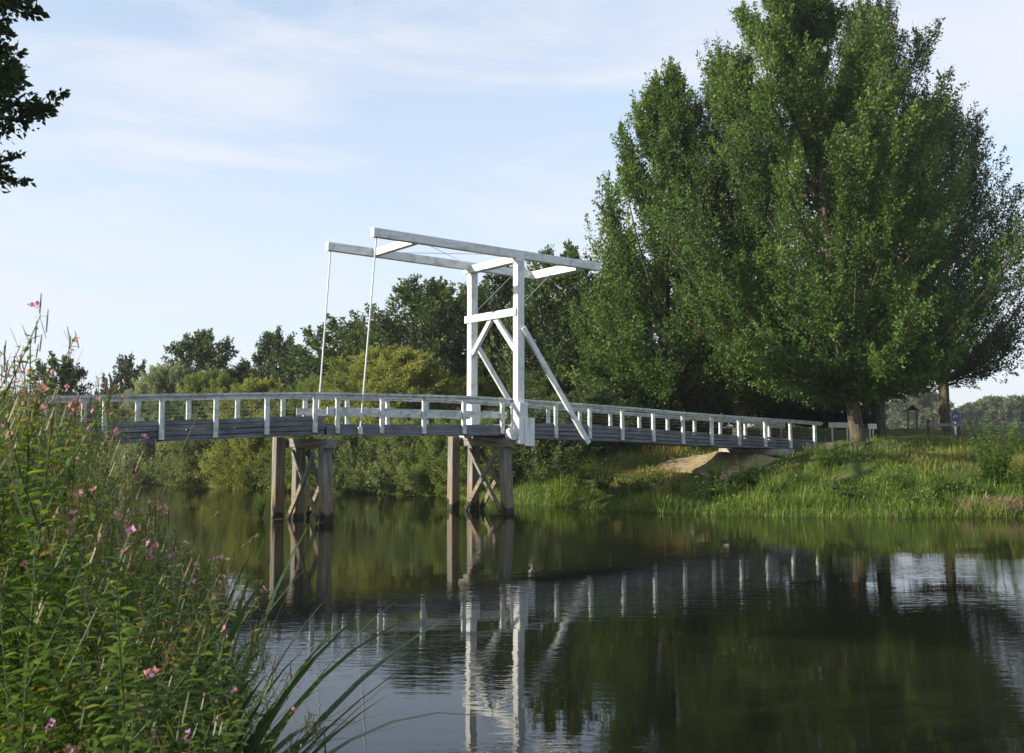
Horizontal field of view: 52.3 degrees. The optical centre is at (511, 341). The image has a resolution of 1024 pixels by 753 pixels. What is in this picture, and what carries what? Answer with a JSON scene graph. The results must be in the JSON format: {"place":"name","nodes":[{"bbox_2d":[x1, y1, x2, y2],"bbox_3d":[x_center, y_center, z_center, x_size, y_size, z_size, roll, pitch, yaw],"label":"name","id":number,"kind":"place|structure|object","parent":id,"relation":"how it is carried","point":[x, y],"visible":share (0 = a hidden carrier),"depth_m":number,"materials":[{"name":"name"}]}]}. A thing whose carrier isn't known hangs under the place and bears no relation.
{"place":"outdoors","nodes":[
{"label":"outdoors","id":0,"kind":"place"},
{"bbox_2d":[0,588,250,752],"bbox_3d":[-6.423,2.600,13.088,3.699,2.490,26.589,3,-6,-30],"label":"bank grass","id":1,"kind":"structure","parent":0,"point":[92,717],"depth_m":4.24,"materials":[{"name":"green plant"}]},
{"bbox_2d":[0,0,1023,427],"label":"sky","id":2,"kind":"structure","parent":0,"point":[200,162],"materials":[{"name":"blue"}]},
{"bbox_2d":[37,482,1023,752],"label":"river water","id":3,"kind":"structure","parent":0,"point":[581,630],"depth_m":14.70,"materials":[{"name":"green liquid"}]},
{"bbox_2d":[251,486,270,517],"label":"leafy weed","id":4,"kind":"object","parent":3,"relation":"on","point":[260,508],"visible":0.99,"depth_m":32.86,"materials":[{"name":"green plant"}]},
{"bbox_2d":[144,427,1023,740],"bbox_3d":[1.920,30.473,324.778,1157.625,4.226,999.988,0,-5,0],"label":"ground","id":5,"kind":"structure","parent":0,"point":[862,465],"depth_m":40.50,"materials":[{"name":"green plant"}]},
{"bbox_2d":[0,461,58,711],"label":"willowherb plant","id":6,"kind":"object","parent":5,"relation":"on","point":[18,579],"visible":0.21,"depth_m":4.10,"materials":[{"name":"green plant"}]},
{"bbox_2d":[0,341,61,590],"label":"willowherb plant","id":7,"kind":"object","parent":5,"relation":"on","point":[2,372],"visible":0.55,"depth_m":3.99,"materials":[{"name":"green plant"}]},
{"bbox_2d":[0,362,69,622],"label":"willowherb plant","id":8,"kind":"object","parent":5,"relation":"on","point":[15,388],"visible":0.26,"depth_m":5.23,"materials":[{"name":"green plant"}]},
{"bbox_2d":[0,0,70,192],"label":"broadleaf tree","id":9,"kind":"object","parent":5,"relation":"on","point":[12,73],"visible":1,"depth_m":15.85,"materials":[{"name":"green plant"}]},
{"bbox_2d":[0,293,71,658],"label":"willowherb plant","id":10,"kind":"object","parent":5,"relation":"on","point":[4,392],"visible":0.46,"depth_m":4.03,"materials":[{"name":"green plant"}]},
{"bbox_2d":[0,353,71,611],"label":"willowherb plant","id":11,"kind":"object","parent":5,"relation":"on","point":[15,398],"visible":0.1,"depth_m":7.39,"materials":[{"name":"green plant"}]},
{"bbox_2d":[0,328,76,659],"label":"willowherb plant","id":12,"kind":"object","parent":5,"relation":"on","point":[8,639],"visible":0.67,"depth_m":3.56,"materials":[{"name":"green plant"}]},
{"bbox_2d":[0,378,94,636],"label":"willowherb plant","id":13,"kind":"object","parent":5,"relation":"on","point":[52,403],"visible":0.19,"depth_m":5.97,"materials":[{"name":"green plant"}]},
{"bbox_2d":[0,350,102,463],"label":"round tree","id":14,"kind":"object","parent":5,"relation":"on","point":[68,373],"visible":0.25,"depth_m":59.67,"materials":[{"name":"green plant"}]},
{"bbox_2d":[0,381,110,647],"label":"willowherb plant","id":15,"kind":"object","parent":5,"relation":"on","point":[65,433],"visible":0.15,"depth_m":5.21,"materials":[{"name":"green plant"}]},
{"bbox_2d":[0,560,120,752],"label":"willowherb plant","id":16,"kind":"object","parent":5,"relation":"on","point":[9,624],"visible":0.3,"depth_m":3.76,"materials":[{"name":"green plant"}]},
{"bbox_2d":[0,402,123,639],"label":"willowherb plant","id":17,"kind":"object","parent":5,"relation":"on","point":[66,419],"visible":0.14,"depth_m":6.01,"materials":[{"name":"green plant"}]},
{"bbox_2d":[0,428,133,726],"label":"willowherb plant","id":18,"kind":"object","parent":5,"relation":"on","point":[66,451],"visible":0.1,"depth_m":5.23,"materials":[{"name":"green plant"}]},
{"bbox_2d":[0,405,140,752],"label":"willowherb plant","id":19,"kind":"object","parent":5,"relation":"on","point":[13,564],"visible":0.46,"depth_m":3.78,"materials":[{"name":"green plant"}]},
{"bbox_2d":[15,369,129,572],"bbox_3d":[-2.930,1.294,6.740,0.696,2.205,0.998,3,-6,-34],"label":"willowherb plant","id":20,"kind":"object","parent":5,"relation":"on","point":[98,420],"visible":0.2,"depth_m":6.71,"materials":[{"name":"green plant"}]},
{"bbox_2d":[11,435,140,640],"bbox_3d":[-2.685,1.503,6.335,0.680,1.897,0.805,-3,-6,30],"label":"willowherb plant","id":21,"kind":"object","parent":5,"relation":"on","point":[134,497],"visible":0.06,"depth_m":6.43,"materials":[{"name":"green plant"}]},
{"bbox_2d":[0,325,153,750],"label":"willowherb plant","id":22,"kind":"object","parent":5,"relation":"on","point":[28,482],"visible":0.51,"depth_m":3.99,"materials":[{"name":"green plant"}]},
{"bbox_2d":[0,380,158,752],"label":"willowherb plant","id":23,"kind":"object","parent":5,"relation":"on","point":[28,693],"visible":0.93,"depth_m":3.07,"materials":[{"name":"green plant"}]},
{"bbox_2d":[2,388,163,692],"bbox_3d":[-2.183,1.270,4.907,0.830,2.099,0.801,-2,-6,26],"label":"willowherb plant","id":24,"kind":"object","parent":5,"relation":"on","point":[67,444],"visible":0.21,"depth_m":4.84,"materials":[{"name":"green plant"}]},
{"bbox_2d":[0,416,168,696],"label":"willowherb plant","id":25,"kind":"object","parent":5,"relation":"on","point":[62,466],"visible":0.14,"depth_m":5.03,"materials":[{"name":"green plant"}]},
{"bbox_2d":[0,392,181,748],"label":"willowherb plant","id":26,"kind":"object","parent":5,"relation":"on","point":[73,465],"visible":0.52,"depth_m":3.90,"materials":[{"name":"green plant"}]},
{"bbox_2d":[4,417,177,723],"bbox_3d":[-1.954,1.307,4.730,0.781,1.927,0.649,-2,-5,19],"label":"willowherb plant","id":27,"kind":"object","parent":5,"relation":"on","point":[109,459],"visible":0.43,"depth_m":4.76,"materials":[{"name":"green plant"}]},
{"bbox_2d":[42,397,139,528],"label":"willowherb plant","id":28,"kind":"object","parent":5,"relation":"on","point":[135,412],"visible":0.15,"depth_m":8.87,"materials":[{"name":"green plant"}]},
{"bbox_2d":[33,699,160,752],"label":"willowherb plant","id":29,"kind":"object","parent":5,"relation":"on","point":[55,732],"visible":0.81,"depth_m":3.12,"materials":[{"name":"green plant"}]},
{"bbox_2d":[0,469,212,752],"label":"willowherb plant","id":30,"kind":"object","parent":5,"relation":"on","point":[80,493],"visible":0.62,"depth_m":3.55,"materials":[{"name":"green plant"}]},
{"bbox_2d":[27,516,185,738],"bbox_3d":[-2.005,1.663,4.937,0.817,1.721,0.688,-2,-5,19],"label":"willowherb plant","id":31,"kind":"object","parent":5,"relation":"on","point":[56,522],"visible":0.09,"depth_m":4.90,"materials":[{"name":"green plant"}]},
{"bbox_2d":[65,466,148,646],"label":"willowherb plant","id":32,"kind":"object","parent":5,"relation":"on","point":[106,521],"visible":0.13,"depth_m":7.02,"materials":[{"name":"green plant"}]},
{"bbox_2d":[41,521,176,729],"bbox_3d":[-1.889,1.671,4.837,0.692,1.634,0.584,-1,-5,15],"label":"willowherb plant","id":33,"kind":"object","parent":5,"relation":"on","point":[109,626],"visible":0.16,"depth_m":4.88,"materials":[{"name":"green plant"}]},
{"bbox_2d":[72,408,151,481],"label":"willow shrub","id":34,"kind":"object","parent":5,"relation":"on","point":[128,418],"visible":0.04,"depth_m":58.62,"materials":[{"name":"green plant"}]},
{"bbox_2d":[68,497,160,658],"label":"willowherb plant","id":35,"kind":"object","parent":5,"relation":"on","point":[117,540],"visible":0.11,"depth_m":6.26,"materials":[{"name":"green plant"}]},
{"bbox_2d":[30,510,204,752],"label":"willowherb plant","id":36,"kind":"object","parent":5,"relation":"on","point":[134,589],"visible":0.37,"depth_m":4.07,"materials":[{"name":"green plant"}]},
{"bbox_2d":[101,351,147,394],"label":"columnar tree","id":37,"kind":"object","parent":5,"relation":"on","point":[125,369],"visible":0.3,"depth_m":85.46,"materials":[{"name":"green plant"}]},
{"bbox_2d":[34,540,235,752],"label":"willowherb plant","id":38,"kind":"object","parent":5,"relation":"on","point":[140,595],"visible":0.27,"depth_m":4.30,"materials":[{"name":"green plant"}]},
{"bbox_2d":[39,553,231,751],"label":"willowherb plant","id":39,"kind":"object","parent":5,"relation":"on","point":[142,608],"visible":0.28,"depth_m":4.30,"materials":[{"name":"green plant"}]},
{"bbox_2d":[0,519,272,752],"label":"undergrowth","id":40,"kind":"object","parent":5,"relation":"on","point":[118,723],"visible":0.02,"depth_m":4.02,"materials":[{"name":"green plant"}]},
{"bbox_2d":[100,416,182,483],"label":"willow shrub","id":41,"kind":"object","parent":5,"relation":"on","point":[141,449],"visible":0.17,"depth_m":56.12,"materials":[{"name":"green plant"}]},
{"bbox_2d":[47,498,237,752],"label":"willowherb plant","id":42,"kind":"object","parent":5,"relation":"on","point":[127,613],"visible":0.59,"depth_m":3.77,"materials":[{"name":"green plant"}]},
{"bbox_2d":[0,524,300,752],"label":"willowherb plant","id":43,"kind":"object","parent":5,"relation":"on","point":[116,651],"visible":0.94,"depth_m":2.88,"materials":[{"name":"green plant"}]},
{"bbox_2d":[117,359,197,420],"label":"willow shrub","id":44,"kind":"object","parent":5,"relation":"on","point":[160,380],"visible":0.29,"depth_m":66.96,"materials":[{"name":"green plant"}]},
{"bbox_2d":[62,525,266,751],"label":"willowherb plant","id":45,"kind":"object","parent":5,"relation":"on","point":[170,613],"visible":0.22,"depth_m":4.92,"materials":[{"name":"green plant"}]},
{"bbox_2d":[98,546,235,688],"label":"clump","id":46,"kind":"object","parent":5,"relation":"on","point":[157,664],"visible":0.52,"depth_m":4.56,"materials":[{"name":"green plant"}]},
{"bbox_2d":[128,413,232,486],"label":"willow shrub","id":47,"kind":"object","parent":5,"relation":"on","point":[187,460],"visible":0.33,"depth_m":53.01,"materials":[{"name":"green plant"}]},
{"bbox_2d":[134,553,229,729],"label":"willowherb plant","id":48,"kind":"object","parent":5,"relation":"on","point":[206,575],"visible":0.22,"depth_m":6.15,"materials":[{"name":"green plant"}]},
{"bbox_2d":[141,327,239,382],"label":"round tree","id":49,"kind":"object","parent":5,"relation":"on","point":[201,351],"visible":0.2,"depth_m":73.47,"materials":[{"name":"green plant"}]},
{"bbox_2d":[128,573,255,752],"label":"willowherb plant","id":50,"kind":"object","parent":5,"relation":"on","point":[179,643],"visible":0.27,"depth_m":5.09,"materials":[{"name":"green plant"}]},
{"bbox_2d":[152,365,243,419],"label":"willow shrub","id":51,"kind":"object","parent":5,"relation":"on","point":[217,382],"visible":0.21,"depth_m":61.88,"materials":[{"name":"green plant"}]},
{"bbox_2d":[133,567,264,747],"bbox_3d":[-1.718,1.983,5.455,0.803,1.636,0.631,2,-5,-23],"label":"willowherb plant","id":52,"kind":"object","parent":5,"relation":"on","point":[198,585],"visible":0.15,"depth_m":5.46,"materials":[{"name":"green plant"}]},
{"bbox_2d":[97,571,304,752],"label":"willowherb plant","id":53,"kind":"object","parent":5,"relation":"on","point":[206,666],"visible":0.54,"depth_m":4.59,"materials":[{"name":"green plant"}]},
{"bbox_2d":[103,616,320,752],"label":"willowherb plant","id":54,"kind":"object","parent":5,"relation":"on","point":[222,671],"visible":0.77,"depth_m":3.62,"materials":[{"name":"green plant"}]},
{"bbox_2d":[163,687,297,752],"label":"willowherb plant","id":55,"kind":"object","parent":5,"relation":"on","point":[233,713],"visible":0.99,"depth_m":2.94,"materials":[{"name":"green plant"}]},
{"bbox_2d":[184,409,281,489],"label":"willow shrub","id":56,"kind":"object","parent":5,"relation":"on","point":[238,456],"visible":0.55,"depth_m":50.09,"materials":[{"name":"green plant"}]},
{"bbox_2d":[147,481,330,749],"bbox_3d":[-1.401,1.634,5.370,0.916,1.890,0.687,2,-5,-23],"label":"sedge clump","id":57,"kind":"object","parent":5,"relation":"on","point":[211,650],"visible":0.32,"depth_m":5.30,"materials":[{"name":"green plant"}]},
{"bbox_2d":[206,360,273,392],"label":"round tree","id":58,"kind":"object","parent":5,"relation":"on","point":[233,373],"visible":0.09,"depth_m":73.01,"materials":[{"name":"green plant"}]},
{"bbox_2d":[211,632,275,717],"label":"willowherb plant","id":59,"kind":"object","parent":5,"relation":"on","point":[255,680],"visible":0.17,"depth_m":6.91,"materials":[{"name":"green plant"}]},
{"bbox_2d":[205,373,295,428],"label":"willow shrub","id":60,"kind":"object","parent":5,"relation":"on","point":[255,384],"visible":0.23,"depth_m":58.78,"materials":[{"name":"green plant"}]},
{"bbox_2d":[235,325,300,389],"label":"round tree","id":61,"kind":"object","parent":5,"relation":"on","point":[272,342],"visible":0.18,"depth_m":71.41,"materials":[{"name":"green plant"}]},
{"bbox_2d":[247,415,343,491],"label":"willow shrub","id":62,"kind":"object","parent":5,"relation":"on","point":[267,469],"visible":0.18,"depth_m":48.57,"materials":[{"name":"green plant"}]},
{"bbox_2d":[261,344,335,389],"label":"round tree","id":63,"kind":"object","parent":5,"relation":"on","point":[306,357],"visible":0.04,"depth_m":69.42,"materials":[{"name":"green plant"}]},
{"bbox_2d":[270,373,360,423],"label":"willow shrub","id":64,"kind":"object","parent":5,"relation":"on","point":[312,385],"visible":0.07,"depth_m":57.55,"materials":[{"name":"green plant"}]},
{"bbox_2d":[265,313,376,391],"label":"round tree","id":65,"kind":"object","parent":5,"relation":"on","point":[316,344],"visible":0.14,"depth_m":65.46,"materials":[{"name":"green plant"}]},
{"bbox_2d":[290,419,396,493],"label":"willow shrub","id":66,"kind":"object","parent":5,"relation":"on","point":[347,445],"visible":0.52,"depth_m":46.74,"materials":[{"name":"green plant"}]},
{"bbox_2d":[199,518,514,752],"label":"sedge clump","id":67,"kind":"object","parent":5,"relation":"on","point":[254,740],"visible":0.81,"depth_m":4.43,"materials":[{"name":"green plant"}]},
{"bbox_2d":[330,316,444,381],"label":"round tree","id":68,"kind":"object","parent":5,"relation":"on","point":[363,331],"visible":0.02,"depth_m":63.01,"materials":[{"name":"green plant"}]},
{"bbox_2d":[288,343,495,451],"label":"willow shrub","id":69,"kind":"object","parent":5,"relation":"on","point":[404,370],"visible":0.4,"depth_m":51.60,"materials":[{"name":"green plant"}]},
{"bbox_2d":[347,417,444,494],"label":"willow shrub","id":70,"kind":"object","parent":5,"relation":"on","point":[393,447],"visible":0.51,"depth_m":45.58,"materials":[{"name":"green plant"}]},
{"bbox_2d":[0,227,822,523],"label":"drawbridge","id":71,"kind":"object","parent":5,"relation":"on","point":[521,428],"visible":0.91,"depth_m":34.84,"materials":[{"name":"white paint"},{"name":"timber"},{"name":"grey weathered wood planks"}]},
{"bbox_2d":[332,273,507,407],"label":"round tree","id":72,"kind":"object","parent":5,"relation":"on","point":[430,303],"visible":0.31,"depth_m":60.37,"materials":[{"name":"green plant"}]},
{"bbox_2d":[387,418,466,495],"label":"willow shrub","id":73,"kind":"object","parent":5,"relation":"on","point":[434,444],"visible":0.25,"depth_m":44.45,"materials":[{"name":"green plant"}]},
{"bbox_2d":[417,374,508,423],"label":"willow shrub","id":74,"kind":"object","parent":5,"relation":"on","point":[483,388],"visible":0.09,"depth_m":53.06,"materials":[{"name":"green plant"}]},
{"bbox_2d":[413,282,528,374],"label":"round tree","id":75,"kind":"object","parent":5,"relation":"on","point":[464,289],"visible":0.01,"depth_m":65.89,"materials":[{"name":"green plant"}]},
{"bbox_2d":[428,418,522,496],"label":"willow shrub","id":76,"kind":"object","parent":5,"relation":"on","point":[463,455],"visible":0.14,"depth_m":43.00,"materials":[{"name":"green plant"}]},
{"bbox_2d":[424,266,569,396],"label":"round tree","id":77,"kind":"object","parent":5,"relation":"on","point":[500,296],"visible":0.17,"depth_m":60.33,"materials":[{"name":"green plant"}]},
{"bbox_2d":[462,400,608,486],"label":"willow shrub","id":78,"kind":"object","parent":5,"relation":"on","point":[531,459],"visible":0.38,"depth_m":41.95,"materials":[{"name":"green plant"}]},
{"bbox_2d":[488,365,583,420],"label":"willow shrub","id":79,"kind":"object","parent":5,"relation":"on","point":[536,386],"visible":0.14,"depth_m":50.85,"materials":[{"name":"green plant"}]},
{"bbox_2d":[485,238,627,410],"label":"round tree","id":80,"kind":"object","parent":5,"relation":"on","point":[537,302],"visible":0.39,"depth_m":53.24,"materials":[{"name":"green plant"}]},
{"bbox_2d":[520,385,657,458],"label":"willow shrub","id":81,"kind":"object","parent":5,"relation":"on","point":[579,396],"visible":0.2,"depth_m":45.61,"materials":[{"name":"green plant"}]},
{"bbox_2d":[524,271,657,390],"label":"round tree","id":82,"kind":"object","parent":5,"relation":"on","point":[559,332],"visible":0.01,"depth_m":52.92,"materials":[{"name":"green plant"}]},
{"bbox_2d":[588,468,618,491],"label":"dock plant","id":83,"kind":"object","parent":5,"relation":"on","point":[600,486],"visible":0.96,"depth_m":39.07,"materials":[{"name":"green plant"}]},
{"bbox_2d":[614,475,646,498],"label":"dock plant","id":84,"kind":"object","parent":5,"relation":"on","point":[623,488],"visible":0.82,"depth_m":37.74,"materials":[{"name":"green plant"}]},
{"bbox_2d":[570,383,693,450],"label":"willow shrub","id":85,"kind":"object","parent":5,"relation":"on","point":[625,401],"visible":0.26,"depth_m":46.94,"materials":[{"name":"green plant"}]},
{"bbox_2d":[558,56,774,429],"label":"broadleaf tree","id":86,"kind":"object","parent":5,"relation":"on","point":[658,125],"visible":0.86,"depth_m":46.95,"materials":[{"name":"green plant"}]},
{"bbox_2d":[626,380,731,432],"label":"willow shrub","id":87,"kind":"object","parent":5,"relation":"on","point":[698,409],"visible":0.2,"depth_m":47.35,"materials":[{"name":"green plant"}]},
{"bbox_2d":[442,422,1023,517],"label":"bank grass","id":88,"kind":"structure","parent":5,"relation":"on","point":[763,500],"depth_m":37.22,"materials":[{"name":"green plant"}]},
{"bbox_2d":[645,29,828,435],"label":"broadleaf tree","id":89,"kind":"object","parent":5,"relation":"on","point":[741,399],"visible":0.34,"depth_m":46.52,"materials":[{"name":"green plant"}]},
{"bbox_2d":[735,455,763,484],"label":"leafy weed","id":90,"kind":"object","parent":5,"relation":"on","point":[750,469],"visible":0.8,"depth_m":38.42,"materials":[{"name":"green plant"}]},
{"bbox_2d":[719,448,794,455],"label":"bridge abutment","id":91,"kind":"object","parent":5,"relation":"on","point":[773,452],"visible":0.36,"depth_m":42.62,"materials":[{"name":"concrete"}]},
{"bbox_2d":[749,389,845,428],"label":"round tree","id":92,"kind":"object","parent":5,"relation":"on","point":[789,410],"visible":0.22,"depth_m":58.40,"materials":[{"name":"green plant"}]},
{"bbox_2d":[806,436,852,469],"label":"leafy weed","id":93,"kind":"object","parent":5,"relation":"on","point":[823,459],"visible":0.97,"depth_m":39.65,"materials":[{"name":"green plant"}]},
{"bbox_2d":[636,0,1023,452],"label":"broadleaf tree","id":94,"kind":"object","parent":5,"relation":"on","point":[789,40],"visible":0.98,"depth_m":41.57,"materials":[{"name":"green plant"}]},
{"bbox_2d":[780,398,894,428],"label":"round tree","id":95,"kind":"object","parent":5,"relation":"on","point":[842,417],"visible":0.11,"depth_m":59.72,"materials":[{"name":"green plant"}]},
{"bbox_2d":[758,0,1013,440],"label":"broadleaf tree","id":96,"kind":"object","parent":5,"relation":"on","point":[878,417],"visible":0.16,"depth_m":49.09,"materials":[{"name":"green plant"}]},
{"bbox_2d":[904,404,920,433],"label":"information post","id":97,"kind":"object","parent":5,"relation":"on","point":[912,416],"visible":0.88,"depth_m":55.83,"materials":[{"name":"brown wood"}]},
{"bbox_2d":[886,390,964,428],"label":"distant tree","id":98,"kind":"object","parent":5,"relation":"on","point":[927,406],"visible":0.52,"depth_m":236.38,"materials":[{"name":"green plant"}]},
{"bbox_2d":[852,90,1023,431],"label":"broadleaf tree","id":99,"kind":"object","parent":5,"relation":"on","point":[994,344],"visible":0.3,"depth_m":57.11,"materials":[{"name":"green plant"}]},
{"bbox_2d":[949,491,1023,516],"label":"dead bank thatch","id":100,"kind":"object","parent":5,"relation":"on","point":[1015,503],"visible":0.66,"depth_m":33.98,"materials":[{"name":"plant"}]},
{"bbox_2d":[960,394,1023,429],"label":"distant tree","id":101,"kind":"object","parent":5,"relation":"on","point":[995,409],"visible":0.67,"depth_m":237.03,"materials":[{"name":"green plant"}]},
{"bbox_2d":[963,417,1023,487],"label":"leafy weed","id":102,"kind":"object","parent":5,"relation":"on","point":[996,470],"visible":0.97,"depth_m":36.87,"materials":[{"name":"green plant"}]},
{"bbox_2d":[655,452,776,480],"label":"slope paving","id":103,"kind":"structure","parent":0,"point":[699,467],"depth_m":42.30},
{"bbox_2d":[810,433,1022,449],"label":"path","id":104,"kind":"structure","parent":0,"point":[828,445],"depth_m":47.40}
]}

